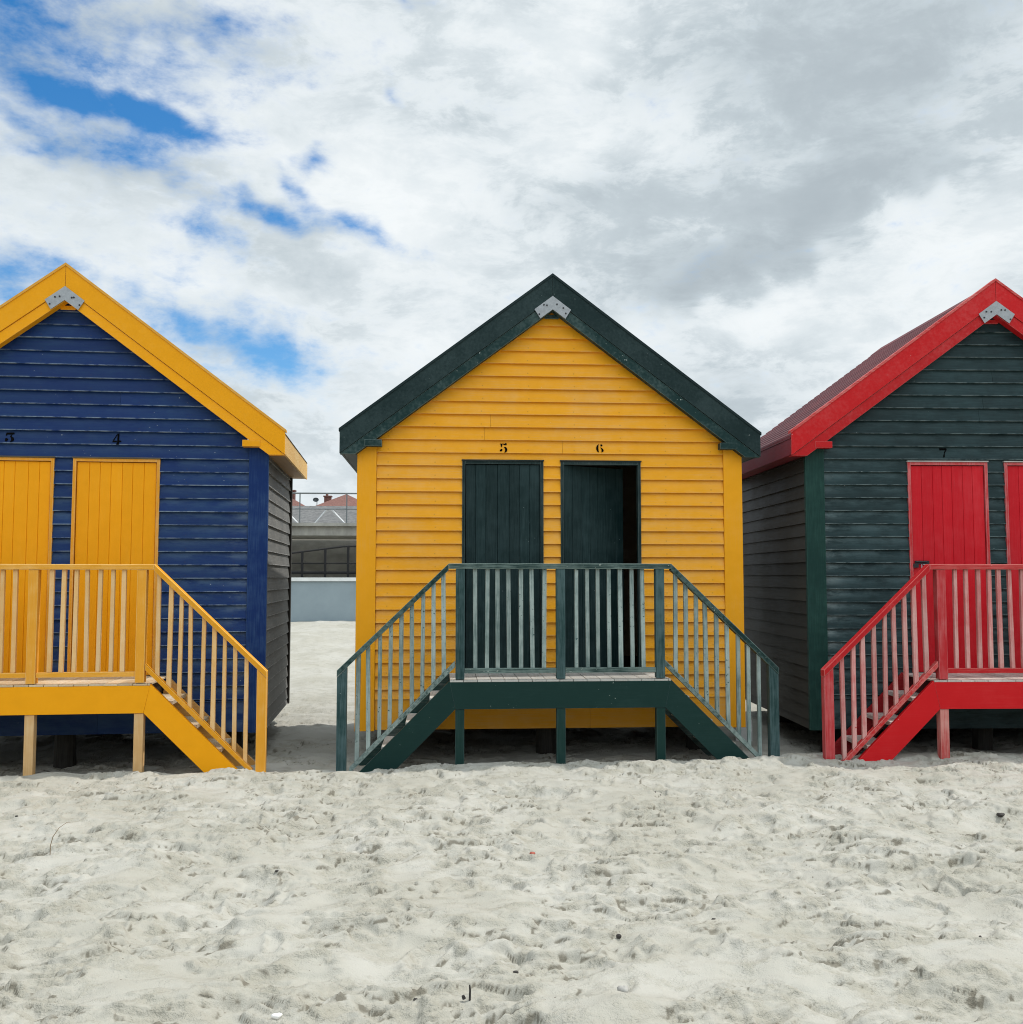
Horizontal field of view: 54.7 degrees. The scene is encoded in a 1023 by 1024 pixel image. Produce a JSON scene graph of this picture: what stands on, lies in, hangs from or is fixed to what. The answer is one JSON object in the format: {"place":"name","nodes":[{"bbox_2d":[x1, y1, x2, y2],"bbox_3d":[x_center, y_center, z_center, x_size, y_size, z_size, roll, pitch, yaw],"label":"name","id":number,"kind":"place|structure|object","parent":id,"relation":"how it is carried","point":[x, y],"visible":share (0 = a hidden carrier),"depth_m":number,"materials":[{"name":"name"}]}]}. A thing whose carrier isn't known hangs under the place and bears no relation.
{"place":"outdoors","nodes":[
{"label":"outdoors","id":0,"kind":"place"},
{"bbox_2d":[0,621,1022,1023],"bbox_3d":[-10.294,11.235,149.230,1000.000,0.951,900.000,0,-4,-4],"label":"sand","id":1,"kind":"structure","parent":0,"point":[810,879],"depth_m":5.27,"materials":[{"name":"beige sand"}]},
{"bbox_2d":[50,822,67,854],"bbox_3d":[-2.646,1.923,5.806,0.116,0.192,0.011,3,-5,-37],"label":"dry stalk","id":2,"kind":"object","parent":1,"relation":"on","point":[52,838],"visible":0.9,"depth_m":5.78,"materials":[{"name":"beige plant"}]},
{"bbox_2d":[0,262,306,775],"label":"beach hut","id":3,"kind":"object","parent":1,"relation":"on","point":[148,474],"visible":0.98,"depth_m":8.98,"materials":[{"name":"blue paint"}]},
{"bbox_2d":[0,461,50,672],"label":"door","id":4,"kind":"structure","parent":3,"relation":"in","point":[24,485],"depth_m":8.88,"materials":[{"name":"yellow paint"}]},
{"bbox_2d":[73,462,156,674],"bbox_3d":[-3.596,0.511,8.982,0.695,1.923,0.056,0,-4,-7],"label":"door","id":5,"kind":"structure","parent":3,"relation":"in","point":[116,502],"depth_m":8.97,"materials":[{"name":"yellow paint"}]},
{"bbox_2d":[271,1013,282,1019],"bbox_3d":[-0.866,1.862,3.653,0.042,0.024,0.023,1,-4,-21],"label":"shell","id":6,"kind":"object","parent":1,"relation":"on","point":[276,1016],"visible":1,"depth_m":3.65},
{"bbox_2d":[292,490,304,505],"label":"house","id":7,"kind":"structure","parent":1,"relation":"on","point":[295,502],"depth_m":57.55,"materials":[{"name":"red tile"}]},
{"bbox_2d":[291,577,355,621],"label":"seawall","id":8,"kind":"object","parent":1,"relation":"on","point":[323,598],"depth_m":24.64,"materials":[{"name":"grey concrete"}]},
{"bbox_2d":[291,545,355,576],"bbox_3d":[-8.838,1.355,25.419,20.000,1.022,0.077,0,-4,-4],"label":"ramp railing","id":9,"kind":"object","parent":1,"relation":"on","point":[324,572],"visible":0.12,"depth_m":25.67,"materials":[{"name":"grey metal"}]},
{"bbox_2d":[291,523,356,576],"bbox_3d":[-2.048,2.246,29.686,66.000,3.610,3.920,0,-4,-4],"label":"footbridge","id":10,"kind":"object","parent":1,"relation":"on","point":[322,535],"depth_m":31.00,"materials":[{"name":"concrete"}]},
{"bbox_2d":[292,492,356,522],"bbox_3d":[-2.198,-0.088,27.942,64.000,0.886,0.063,0,-4,-4],"label":"bridge railing","id":11,"kind":"object","parent":10,"relation":"on","point":[325,509],"visible":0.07,"depth_m":27.72,"materials":[{"name":"grey metal"}]},
{"bbox_2d":[292,506,356,539],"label":"house","id":12,"kind":"structure","parent":1,"relation":"on","point":[313,516],"depth_m":45.33,"materials":[{"name":"grey stone"}]},
{"bbox_2d":[316,494,356,505],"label":"house","id":13,"kind":"structure","parent":1,"relation":"on","point":[338,501],"depth_m":58.60,"materials":[{"name":"red tile"}]},
{"bbox_2d":[462,985,470,1000],"bbox_3d":[-0.170,1.818,3.727,0.036,0.071,0.016,0,-4,-4],"label":"stick stub","id":14,"kind":"object","parent":1,"relation":"on","point":[463,997],"visible":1,"depth_m":3.73,"materials":[{"name":"brown wood"}]},
{"bbox_2d":[336,273,779,771],"bbox_3d":[0.325,0.232,10.064,3.954,4.845,2.984,0,-4,-4],"label":"beach hut","id":15,"kind":"object","parent":1,"relation":"on","point":[549,533],"visible":0.98,"depth_m":9.23,"materials":[{"name":"orange paint"}]},
{"bbox_2d":[465,465,539,667],"bbox_3d":[-0.083,0.519,9.242,0.695,1.923,0.056,0,-4,-4],"label":"door","id":16,"kind":"structure","parent":15,"relation":"in","point":[503,501],"depth_m":9.22,"materials":[{"name":"green paint"}]},
{"bbox_2d":[564,465,623,666],"bbox_3d":[0.777,0.533,9.456,0.695,1.923,0.056,2,-4,-31],"label":"door","id":17,"kind":"structure","parent":15,"relation":"in","point":[593,497],"depth_m":9.43,"materials":[{"name":"green paint"}]},
{"bbox_2d":[617,985,628,992],"bbox_3d":[0.426,1.816,3.754,0.046,0.036,0.038,1,-4,-17],"label":"grey stone","id":18,"kind":"object","parent":1,"relation":"on","point":[623,988],"visible":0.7,"depth_m":3.75,"materials":[{"name":"white stone"}]},
{"bbox_2d":[735,713,752,740],"bbox_3d":[2.357,2.211,10.037,0.175,0.409,0.024,0,-16,0],"label":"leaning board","id":19,"kind":"object","parent":1,"relation":"on","point":[744,732],"visible":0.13,"depth_m":10.02,"materials":[{"name":"grey wood"}]},
{"bbox_2d":[742,278,1022,760],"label":"beach hut","id":20,"kind":"object","parent":1,"relation":"on","point":[882,501],"visible":0.89,"depth_m":9.27,"materials":[{"name":"green paint"}]},
{"bbox_2d":[911,466,987,671],"bbox_3d":[4.098,0.526,9.268,0.695,1.923,0.091,0,-4,-2],"label":"door","id":21,"kind":"structure","parent":20,"relation":"in","point":[948,521],"depth_m":9.28,"materials":[{"name":"red paint"}]},
{"bbox_2d":[1007,466,1022,667],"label":"door","id":22,"kind":"structure","parent":20,"relation":"in","point":[1015,473],"depth_m":9.30,"materials":[{"name":"red paint"}]},
{"bbox_2d":[0,0,1022,505],"label":"sky","id":23,"kind":"structure","parent":0,"point":[313,202],"materials":[{"name":"white"}]}
]}

